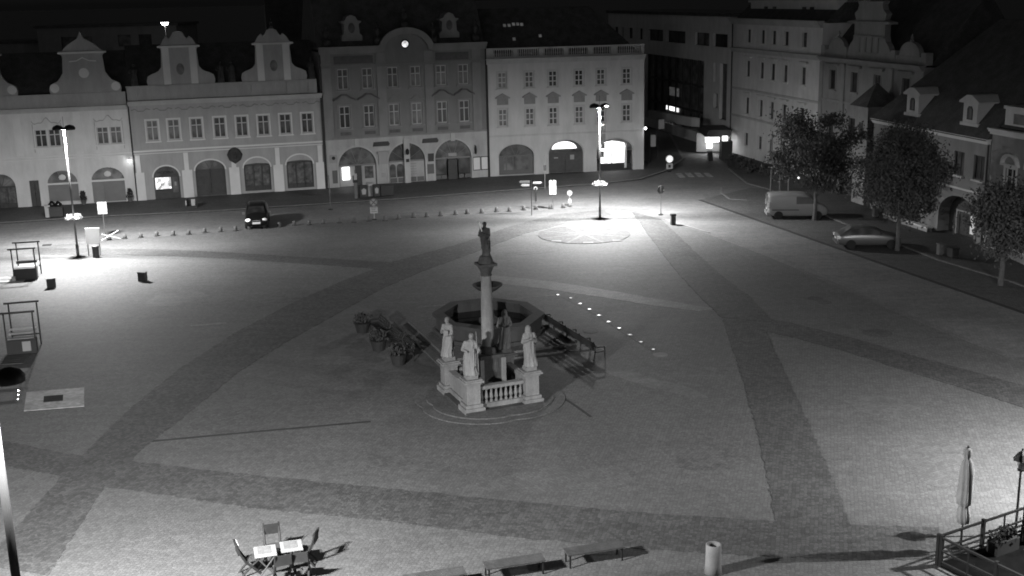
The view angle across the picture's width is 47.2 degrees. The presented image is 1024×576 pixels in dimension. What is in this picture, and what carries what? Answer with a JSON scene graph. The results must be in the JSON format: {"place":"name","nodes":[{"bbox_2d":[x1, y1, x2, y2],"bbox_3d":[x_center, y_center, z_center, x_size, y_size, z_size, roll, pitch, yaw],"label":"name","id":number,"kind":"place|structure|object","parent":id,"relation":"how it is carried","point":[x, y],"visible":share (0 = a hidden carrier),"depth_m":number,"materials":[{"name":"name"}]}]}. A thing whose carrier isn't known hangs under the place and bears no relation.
{"place":"outdoors","nodes":[
{"label":"outdoors","id":0,"kind":"place"},
{"bbox_2d":[0,353,30,364],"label":"duckboard","id":1,"kind":"object","parent":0,"point":[14,359],"visible":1,"depth_m":58.16,"materials":[{"name":"grey wood"}]},
{"bbox_2d":[0,38,38,53],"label":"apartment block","id":2,"kind":"structure","parent":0,"point":[19,46],"depth_m":148.71,"materials":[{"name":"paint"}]},
{"bbox_2d":[33,21,198,51],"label":"apartment block","id":3,"kind":"structure","parent":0,"point":[102,36],"depth_m":146.49,"materials":[{"name":"paint"}]},
{"bbox_2d":[0,0,263,10],"label":"sky","id":4,"kind":"structure","parent":0,"point":[5,5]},
{"bbox_2d":[264,0,302,39],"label":"dark building","id":5,"kind":"structure","parent":0,"point":[285,16],"depth_m":121.21,"materials":[{"name":"paint"}]},
{"bbox_2d":[0,125,681,223],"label":"pavement","id":6,"kind":"structure","parent":0,"point":[659,153],"depth_m":105.21,"materials":[{"name":"stone"}]},
{"bbox_2d":[0,132,684,222],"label":"kerb","id":7,"kind":"structure","parent":6,"relation":"on","point":[677,147],"depth_m":101.86,"materials":[{"name":"stone"}]},
{"bbox_2d":[0,208,1023,575],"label":"plaza","id":8,"kind":"structure","parent":0,"point":[114,346],"depth_m":50.45,"materials":[{"name":"stone"}]},
{"bbox_2d":[0,367,25,575],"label":"street lamp","id":9,"kind":"object","parent":8,"relation":"on","point":[11,376],"visible":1,"depth_m":26.49,"materials":[{"name":"metal"}]},
{"bbox_2d":[0,300,41,354],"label":"market stall","id":10,"kind":"object","parent":8,"relation":"on","point":[22,345],"visible":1,"depth_m":58.96,"materials":[{"name":"grey metal"}]},
{"bbox_2d":[7,241,41,280],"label":"market stall","id":11,"kind":"object","parent":8,"relation":"on","point":[26,272],"visible":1,"depth_m":74.94,"materials":[{"name":"grey metal"}]},
{"bbox_2d":[24,387,83,410],"bbox_3d":[-20.326,4.944,52.167,2.466,0.062,3.050,-6,15,-19],"label":"floor plaque","id":12,"kind":"object","parent":8,"relation":"on","point":[55,399],"visible":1,"depth_m":52.04,"materials":[{"name":"tile"}]},
{"bbox_2d":[52,117,80,257],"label":"street lamp","id":13,"kind":"object","parent":8,"relation":"on","point":[63,128],"visible":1,"depth_m":80.03,"materials":[{"name":"metal"}]},
{"bbox_2d":[85,228,100,255],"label":"notice board","id":14,"kind":"object","parent":8,"relation":"on","point":[92,235],"visible":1,"depth_m":81.51,"materials":[{"name":"white paper"}]},
{"bbox_2d":[145,290,208,306],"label":"paving patch","id":15,"kind":"object","parent":8,"relation":"on","point":[182,297],"visible":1,"depth_m":69.50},
{"bbox_2d":[32,248,390,268],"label":"dark paving band","id":16,"kind":"object","parent":8,"relation":"on","point":[243,256],"visible":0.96,"depth_m":81.17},
{"bbox_2d":[233,539,261,575],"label":"folding chair","id":17,"kind":"object","parent":8,"relation":"on","point":[246,559],"visible":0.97,"depth_m":35.68,"materials":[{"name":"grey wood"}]},
{"bbox_2d":[151,421,370,441],"bbox_3d":[-10.361,5.847,47.726,9.201,0.020,0.203,-4,14,-11],"label":"drainage channel","id":18,"kind":"object","parent":8,"relation":"on","point":[260,431],"visible":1,"depth_m":47.74,"materials":[{"name":"metal"}]},
{"bbox_2d":[262,521,282,565],"bbox_3d":[-7.468,7.985,36.621,0.556,1.156,0.751,-5,14,-15],"label":"folding chair","id":19,"kind":"object","parent":8,"relation":"on","point":[272,528],"visible":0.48,"depth_m":36.77,"materials":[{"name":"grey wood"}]},
{"bbox_2d":[273,553,291,575],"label":"folding chair","id":20,"kind":"object","parent":8,"relation":"on","point":[282,563],"visible":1,"depth_m":34.74,"materials":[{"name":"grey wood"}]},
{"bbox_2d":[290,551,312,575],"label":"folding chair","id":21,"kind":"object","parent":8,"relation":"on","point":[300,559],"visible":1,"depth_m":34.91,"materials":[{"name":"grey wood"}]},
{"bbox_2d":[0,210,611,575],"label":"dark paving band","id":22,"kind":"object","parent":8,"relation":"on","point":[47,527],"visible":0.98,"depth_m":54.25,"materials":[{"name":"stone"}]},
{"bbox_2d":[263,528,388,547],"bbox_3d":[-6.046,8.143,38.136,4.068,0.016,1.195,-4,14,-10],"label":"paving patch","id":23,"kind":"object","parent":8,"relation":"on","point":[330,537],"visible":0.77,"depth_m":38.19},
{"bbox_2d":[353,312,372,333],"bbox_3d":[-7.861,1.813,61.470,1.063,1.087,1.246,-1,14,0],"label":"plant tub","id":24,"kind":"object","parent":8,"relation":"on","point":[362,323],"visible":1,"depth_m":61.32,"materials":[{"name":"grey plastic"}]},
{"bbox_2d":[368,328,388,351],"bbox_3d":[-6.665,2.569,58.346,1.088,1.079,1.104,-6,15,-19],"label":"plant tub","id":25,"kind":"object","parent":8,"relation":"on","point":[378,342],"visible":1,"depth_m":58.13,"materials":[{"name":"grey plastic"}]},
{"bbox_2d":[389,341,408,365],"bbox_3d":[-5.399,3.112,56.028,1.009,1.092,1.069,-1,14,0],"label":"plant tub","id":26,"kind":"object","parent":8,"relation":"on","point":[398,356],"visible":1,"depth_m":55.80,"materials":[{"name":"grey plastic"}]},
{"bbox_2d":[402,566,466,575],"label":"park bench","id":27,"kind":"object","parent":8,"relation":"on","point":[456,571],"visible":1,"depth_m":34.71,"materials":[{"name":"grey wood"}]},
{"bbox_2d":[2,441,938,559],"bbox_3d":[-4.989,7.290,41.401,37.985,0.012,4.112,3,15,17],"label":"dark paving band","id":28,"kind":"object","parent":8,"relation":"on","point":[582,525],"visible":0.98,"depth_m":39.63,"materials":[{"name":"stone"}]},
{"bbox_2d":[414,222,564,424],"bbox_3d":[-1.068,0.988,50.173,6.295,7.854,6.295,-7,15,-21],"label":"column monument","id":29,"kind":"object","parent":8,"relation":"on","point":[431,400],"depth_m":49.91,"materials":[{"name":"stone"}]},
{"bbox_2d":[436,317,460,394],"bbox_3d":[-2.787,2.901,51.490,0.900,3.380,0.900,-7,15,-21],"label":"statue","id":30,"kind":"object","parent":29,"relation":"on","point":[448,361],"visible":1,"depth_m":51.29,"materials":[{"name":"stone"}]},
{"bbox_2d":[448,370,462,400],"bbox_3d":[-2.228,4.305,50.485,0.320,0.960,2.180,-7,15,-21],"label":"balustrade","id":31,"kind":"object","parent":29,"relation":"on","point":[455,388],"visible":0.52,"depth_m":50.72,"materials":[{"name":"stone"}]},
{"bbox_2d":[458,331,485,414],"bbox_3d":[-1.720,3.457,48.917,0.900,3.500,0.900,-7,15,-21],"label":"statue","id":32,"kind":"object","parent":29,"relation":"on","point":[471,380],"visible":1,"depth_m":48.76,"materials":[{"name":"stone"}]},
{"bbox_2d":[480,378,523,407],"bbox_3d":[-0.462,4.464,49.685,2.000,0.960,0.320,-7,15,-21],"label":"balustrade","id":33,"kind":"object","parent":29,"relation":"on","point":[496,401],"visible":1,"depth_m":49.61,"materials":[{"name":"stone"}]},
{"bbox_2d":[496,309,516,363],"bbox_3d":[-0.324,2.598,52.447,0.900,3.398,0.900,-7,15,-21],"label":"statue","id":34,"kind":"object","parent":29,"relation":"on","point":[504,339],"visible":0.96,"depth_m":52.15,"materials":[{"name":"stone"}]},
{"bbox_2d":[517,325,543,403],"bbox_3d":[0.745,3.212,49.888,0.900,3.397,0.900,-7,15,-21],"label":"statue","id":35,"kind":"object","parent":29,"relation":"on","point":[529,371],"visible":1,"depth_m":49.72,"materials":[{"name":"stone"}]},
{"bbox_2d":[394,281,589,366],"bbox_3d":[-1.230,0.891,60.197,7.800,3.200,8.800,-6,15,-19],"label":"fountain","id":36,"kind":"object","parent":8,"relation":"on","point":[425,335],"visible":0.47,"depth_m":59.76,"materials":[{"name":"stone"}]},
{"bbox_2d":[0,207,1023,362],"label":"plaza border","id":37,"kind":"object","parent":8,"relation":"on","point":[903,314],"visible":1,"depth_m":75.46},
{"bbox_2d":[482,553,545,575],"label":"park bench","id":38,"kind":"object","parent":8,"relation":"on","point":[538,558],"visible":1,"depth_m":35.33,"materials":[{"name":"grey wood"}]},
{"bbox_2d":[502,247,559,254],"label":"paving patch","id":39,"kind":"object","parent":8,"relation":"on","point":[529,250],"visible":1,"depth_m":80.34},
{"bbox_2d":[473,467,633,492],"bbox_3d":[1.479,6.919,42.359,5.827,0.016,2.319,-1,14,0],"label":"paving patch","id":40,"kind":"object","parent":8,"relation":"on","point":[547,479],"visible":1,"depth_m":42.29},
{"bbox_2d":[538,225,629,243],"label":"paving circle","id":41,"kind":"object","parent":8,"relation":"on","point":[581,239],"visible":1,"depth_m":85.26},
{"bbox_2d":[541,226,626,242],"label":"paving circle spokes","id":42,"kind":"object","parent":41,"relation":"on","point":[580,234],"visible":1,"depth_m":85.20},
{"bbox_2d":[563,540,624,568],"bbox_3d":[2.527,8.210,36.138,1.840,0.475,0.515,-5,14,-15],"label":"park bench","id":43,"kind":"object","parent":8,"relation":"on","point":[616,545],"visible":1,"depth_m":36.05,"materials":[{"name":"grey wood"}]},
{"bbox_2d":[480,276,712,310],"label":"pale paving band","id":44,"kind":"object","parent":8,"relation":"on","point":[562,287],"visible":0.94,"depth_m":68.81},
{"bbox_2d":[589,96,609,219],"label":"street lamp","id":45,"kind":"object","parent":8,"relation":"on","point":[603,127],"visible":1,"depth_m":89.53,"materials":[{"name":"metal"}]},
{"bbox_2d":[560,294,662,352],"bbox_3d":[5.112,1.780,62.619,0.623,0.020,12.708,-6,15,-19],"label":"paving strip","id":46,"kind":"object","parent":8,"relation":"on","point":[616,325],"visible":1,"depth_m":61.97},
{"bbox_2d":[603,370,709,400],"bbox_3d":[6.495,4.306,52.380,1.264,0.016,6.148,-15,19,-43],"label":"paving patch","id":47,"kind":"object","parent":8,"relation":"on","point":[652,383],"visible":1,"depth_m":52.35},
{"bbox_2d":[632,212,771,321],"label":"dark paving band","id":48,"kind":"object","parent":8,"relation":"on","point":[718,293],"visible":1,"depth_m":71.64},
{"bbox_2d":[674,444,750,472],"bbox_3d":[7.503,6.378,43.980,2.855,0.016,2.799,-1,14,0],"label":"paving patch","id":49,"kind":"object","parent":8,"relation":"on","point":[712,457],"visible":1,"depth_m":43.89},
{"bbox_2d":[704,541,721,575],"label":"litter bin","id":50,"kind":"object","parent":8,"relation":"on","point":[713,566],"visible":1,"depth_m":35.05,"materials":[{"name":"stone"}]},
{"bbox_2d":[722,317,856,542],"bbox_3d":[11.115,4.728,50.196,2.502,0.012,27.221,0,14,6],"label":"dark paving band","id":51,"kind":"object","parent":8,"relation":"on","point":[806,504],"visible":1,"depth_m":44.39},
{"bbox_2d":[744,319,1023,407],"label":"dark paving band","id":52,"kind":"object","parent":8,"relation":"on","point":[998,388],"visible":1,"depth_m":54.63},
{"bbox_2d":[843,394,925,414],"bbox_3d":[15.657,4.886,49.220,3.298,0.016,2.629,-1,14,0],"label":"paving patch","id":53,"kind":"object","parent":8,"relation":"on","point":[875,404],"visible":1,"depth_m":49.10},
{"bbox_2d":[900,434,976,486],"bbox_3d":[15.756,6.359,43.309,2.716,0.016,5.109,5,15,25],"label":"paving patch","id":54,"kind":"object","parent":8,"relation":"on","point":[933,460],"visible":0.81,"depth_m":43.47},
{"bbox_2d":[942,535,1023,575],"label":"terrace deck","id":55,"kind":"structure","parent":8,"relation":"on","point":[1014,560],"depth_m":35.41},
{"bbox_2d":[948,446,974,555],"bbox_3d":[13.843,6.459,35.890,0.600,3.495,0.600,-1,14,0],"label":"closed parasol","id":56,"kind":"object","parent":55,"relation":"on","point":[964,494],"visible":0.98,"depth_m":35.68,"materials":[{"name":"fabric"}]},
{"bbox_2d":[935,507,1023,565],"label":"railing","id":57,"kind":"object","parent":55,"relation":"on","point":[983,533],"visible":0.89,"depth_m":36.12,"materials":[{"name":"metal"}]},
{"bbox_2d":[938,534,1023,575],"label":"railing","id":58,"kind":"object","parent":55,"relation":"on","point":[996,563],"visible":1,"depth_m":34.43,"materials":[{"name":"metal"}]},
{"bbox_2d":[986,523,1019,556],"bbox_3d":[15.114,7.721,36.068,1.023,0.784,0.623,-9,16,-28],"label":"planter","id":59,"kind":"object","parent":55,"relation":"on","point":[1005,540],"visible":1,"depth_m":35.95,"materials":[{"name":"grey plastic"}]},
{"bbox_2d":[1013,448,1023,529],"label":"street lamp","id":60,"kind":"object","parent":55,"relation":"on","point":[1018,457],"visible":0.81,"depth_m":36.61,"materials":[{"name":"metal"}]},
{"bbox_2d":[0,0,1023,359],"bbox_3d":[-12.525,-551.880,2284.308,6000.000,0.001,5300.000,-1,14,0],"label":"ground","id":61,"kind":"structure","parent":0,"point":[988,324],"depth_m":95.97,"materials":[{"name":"stone"}]},
{"bbox_2d":[0,32,137,207],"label":"gabled house","id":62,"kind":"structure","parent":61,"relation":"on","point":[79,83],"depth_m":101.59,"materials":[{"name":"paint"}]},
{"bbox_2d":[33,128,47,148],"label":"window","id":63,"kind":"structure","parent":62,"relation":"in","point":[40,135],"depth_m":101.03,"materials":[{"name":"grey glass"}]},
{"bbox_2d":[46,128,63,148],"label":"window","id":64,"kind":"structure","parent":62,"relation":"in","point":[55,138],"depth_m":101.28,"materials":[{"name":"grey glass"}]},
{"bbox_2d":[95,126,110,145],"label":"window","id":65,"kind":"structure","parent":62,"relation":"in","point":[102,133],"depth_m":102.15,"materials":[{"name":"grey glass"}]},
{"bbox_2d":[108,125,124,145],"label":"window","id":66,"kind":"structure","parent":62,"relation":"in","point":[115,131],"depth_m":102.40,"materials":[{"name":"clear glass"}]},
{"bbox_2d":[124,18,326,200],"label":"gabled house","id":67,"kind":"structure","parent":61,"relation":"on","point":[227,118],"depth_m":104.78,"materials":[{"name":"grey paint"}]},
{"bbox_2d":[144,119,161,142],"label":"window","id":68,"kind":"structure","parent":67,"relation":"in","point":[152,128],"depth_m":103.08,"materials":[{"name":"grey glass"}]},
{"bbox_2d":[166,118,182,141],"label":"window","id":69,"kind":"structure","parent":67,"relation":"in","point":[173,125],"depth_m":103.55,"materials":[{"name":"clear glass"}]},
{"bbox_2d":[189,117,205,140],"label":"window","id":70,"kind":"structure","parent":67,"relation":"in","point":[196,124],"depth_m":104.06,"materials":[{"name":"clear glass"}]},
{"bbox_2d":[212,115,228,139],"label":"window","id":71,"kind":"structure","parent":67,"relation":"in","point":[218,122],"depth_m":104.58,"materials":[{"name":"clear glass"}]},
{"bbox_2d":[234,114,250,137],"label":"window","id":72,"kind":"structure","parent":67,"relation":"in","point":[241,126],"depth_m":105.08,"materials":[{"name":"clear glass"}]},
{"bbox_2d":[256,113,271,136],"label":"window","id":73,"kind":"structure","parent":67,"relation":"in","point":[263,122],"depth_m":105.60,"materials":[{"name":"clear glass"}]},
{"bbox_2d":[278,112,293,135],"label":"window","id":74,"kind":"structure","parent":67,"relation":"in","point":[284,119],"depth_m":106.09,"materials":[{"name":"clear glass"}]},
{"bbox_2d":[300,111,315,134],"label":"window","id":75,"kind":"structure","parent":67,"relation":"in","point":[307,124],"depth_m":106.61,"materials":[{"name":"clear glass"}]},
{"bbox_2d":[242,200,270,228],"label":"parked car","id":76,"kind":"object","parent":61,"relation":"on","point":[257,212],"visible":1,"depth_m":90.41,"materials":[{"name":"black paint"}]},
{"bbox_2d":[302,0,488,188],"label":"town house","id":77,"kind":"structure","parent":61,"relation":"on","point":[402,84],"depth_m":108.93,"materials":[{"name":"paint"}]},
{"bbox_2d":[335,67,351,91],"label":"window","id":78,"kind":"structure","parent":77,"relation":"in","point":[342,74],"depth_m":106.69,"materials":[{"name":"clear glass"}]},
{"bbox_2d":[333,94,355,129],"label":"window","id":79,"kind":"structure","parent":77,"relation":"in","point":[344,111],"depth_m":107.47,"materials":[{"name":"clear glass"}]},
{"bbox_2d":[360,66,375,90],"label":"window","id":80,"kind":"structure","parent":77,"relation":"in","point":[367,82],"depth_m":107.39,"materials":[{"name":"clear glass"}]},
{"bbox_2d":[358,93,379,128],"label":"window","id":81,"kind":"structure","parent":77,"relation":"in","point":[369,122],"depth_m":108.18,"materials":[{"name":"glass"}]},
{"bbox_2d":[385,65,400,88],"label":"window","id":82,"kind":"structure","parent":77,"relation":"in","point":[392,77],"depth_m":108.10,"materials":[{"name":"grey glass"}]},
{"bbox_2d":[387,96,402,127],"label":"window","id":83,"kind":"structure","parent":77,"relation":"in","point":[393,108],"depth_m":108.92,"materials":[{"name":"clear glass"}]},
{"bbox_2d":[408,64,423,87],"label":"window","id":84,"kind":"structure","parent":77,"relation":"in","point":[415,79],"depth_m":108.76,"materials":[{"name":"grey glass"}]},
{"bbox_2d":[409,95,424,125],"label":"window","id":85,"kind":"structure","parent":77,"relation":"in","point":[416,107],"depth_m":109.59,"materials":[{"name":"paint"}]},
{"bbox_2d":[434,63,448,86],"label":"window","id":86,"kind":"structure","parent":77,"relation":"in","point":[440,70],"depth_m":109.51,"materials":[{"name":"grey glass"}]},
{"bbox_2d":[432,89,452,124],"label":"window","id":87,"kind":"structure","parent":77,"relation":"in","point":[441,105],"depth_m":110.29,"materials":[{"name":"paint"}]},
{"bbox_2d":[456,62,470,85],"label":"window","id":88,"kind":"structure","parent":77,"relation":"in","point":[463,69],"depth_m":110.18,"materials":[{"name":"grey glass"}]},
{"bbox_2d":[454,88,474,123],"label":"window","id":89,"kind":"structure","parent":77,"relation":"in","point":[463,104],"depth_m":110.96,"materials":[{"name":"paint"}]},
{"bbox_2d":[477,6,646,176],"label":"town house","id":90,"kind":"structure","parent":61,"relation":"on","point":[554,74],"depth_m":113.18,"materials":[{"name":"paint"}]},
{"bbox_2d":[495,93,509,127],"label":"window","id":91,"kind":"structure","parent":90,"relation":"in","point":[502,113],"depth_m":112.00,"materials":[{"name":"grey glass"}]},
{"bbox_2d":[522,92,536,126],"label":"window","id":92,"kind":"structure","parent":90,"relation":"in","point":[529,112],"depth_m":112.43,"materials":[{"name":"grey paint"}]},
{"bbox_2d":[546,92,560,125],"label":"window","id":93,"kind":"structure","parent":90,"relation":"in","point":[553,97],"depth_m":112.79,"materials":[{"name":"grey paint"}]},
{"bbox_2d":[572,91,586,124],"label":"window","id":94,"kind":"structure","parent":90,"relation":"in","point":[579,96],"depth_m":113.21,"materials":[{"name":"grey paint"}]},
{"bbox_2d":[594,90,608,123],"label":"window","id":95,"kind":"structure","parent":90,"relation":"in","point":[603,95],"depth_m":113.59,"materials":[{"name":"grey paint"}]},
{"bbox_2d":[620,89,634,122],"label":"window","id":96,"kind":"structure","parent":90,"relation":"in","point":[626,108],"depth_m":113.98,"materials":[{"name":"grey paint"}]},
{"bbox_2d":[696,125,732,159],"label":"corner shop","id":97,"kind":"structure","parent":61,"relation":"on","point":[708,138],"depth_m":123.53,"materials":[{"name":"grey plastic"}]},
{"bbox_2d":[728,0,869,174],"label":"town house","id":98,"kind":"structure","parent":61,"relation":"on","point":[775,48],"depth_m":114.65,"materials":[{"name":"paint"}]},
{"bbox_2d":[850,83,894,204],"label":"turret","id":99,"kind":"object","parent":61,"relation":"on","point":[873,100],"visible":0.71,"depth_m":92.66,"materials":[{"name":"paint"}]},
{"bbox_2d":[817,0,1004,187],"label":"town hall","id":100,"kind":"structure","parent":61,"relation":"on","point":[894,48],"depth_m":94.97,"materials":[{"name":"paint"}]},
{"bbox_2d":[868,19,1023,244],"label":"passage house","id":101,"kind":"structure","parent":61,"relation":"on","point":[964,95],"depth_m":81.88,"materials":[{"name":"paint"}]},
{"bbox_2d":[986,104,1023,249],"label":"town house","id":102,"kind":"structure","parent":61,"relation":"on","point":[1007,149],"depth_m":75.00,"materials":[{"name":"paint"}]},
{"bbox_2d":[1000,154,1019,188],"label":"window","id":103,"kind":"structure","parent":102,"relation":"in","point":[1014,168],"depth_m":74.74,"materials":[{"name":"grey glass"}]},
{"bbox_2d":[606,9,743,141],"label":"modern building","id":104,"kind":"structure","parent":0,"point":[687,76],"depth_m":138.98,"materials":[{"name":"paint"}]},
{"bbox_2d":[701,187,1023,310],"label":"parking strip","id":105,"kind":"object","parent":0,"point":[752,204],"visible":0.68,"depth_m":76.62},
{"bbox_2d":[764,191,827,219],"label":"parked van","id":106,"kind":"object","parent":105,"relation":"on","point":[780,205],"visible":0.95,"depth_m":88.92,"materials":[{"name":"white paint"}]},
{"bbox_2d":[758,105,876,220],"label":"street tree","id":107,"kind":"object","parent":105,"relation":"on","point":[805,154],"visible":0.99,"depth_m":86.77,"materials":[{"name":"grey plant"}]},
{"bbox_2d":[699,200,1023,313],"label":"gutter","id":108,"kind":"object","parent":105,"relation":"on","point":[956,289],"visible":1,"depth_m":74.44,"materials":[{"name":"stone"}]},
{"bbox_2d":[833,224,900,248],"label":"parked car","id":109,"kind":"object","parent":105,"relation":"on","point":[850,236],"visible":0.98,"depth_m":78.45,"materials":[{"name":"silver metal"}]},
{"bbox_2d":[838,115,961,250],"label":"street tree","id":110,"kind":"object","parent":105,"relation":"on","point":[903,153],"visible":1,"depth_m":75.42,"materials":[{"name":"grey plant"}]},
{"bbox_2d":[952,165,1023,285],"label":"street tree","id":111,"kind":"object","parent":105,"relation":"on","point":[1003,216],"visible":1,"depth_m":66.67,"materials":[{"name":"grey plant"}]},
{"bbox_2d":[724,153,1023,286],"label":"pavement","id":112,"kind":"structure","parent":0,"point":[840,207],"depth_m":83.16,"materials":[{"name":"stone"}]},
{"bbox_2d":[727,168,1023,286],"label":"kerb","id":113,"kind":"structure","parent":112,"relation":"on","point":[742,179],"depth_m":76.05,"materials":[{"name":"stone"}]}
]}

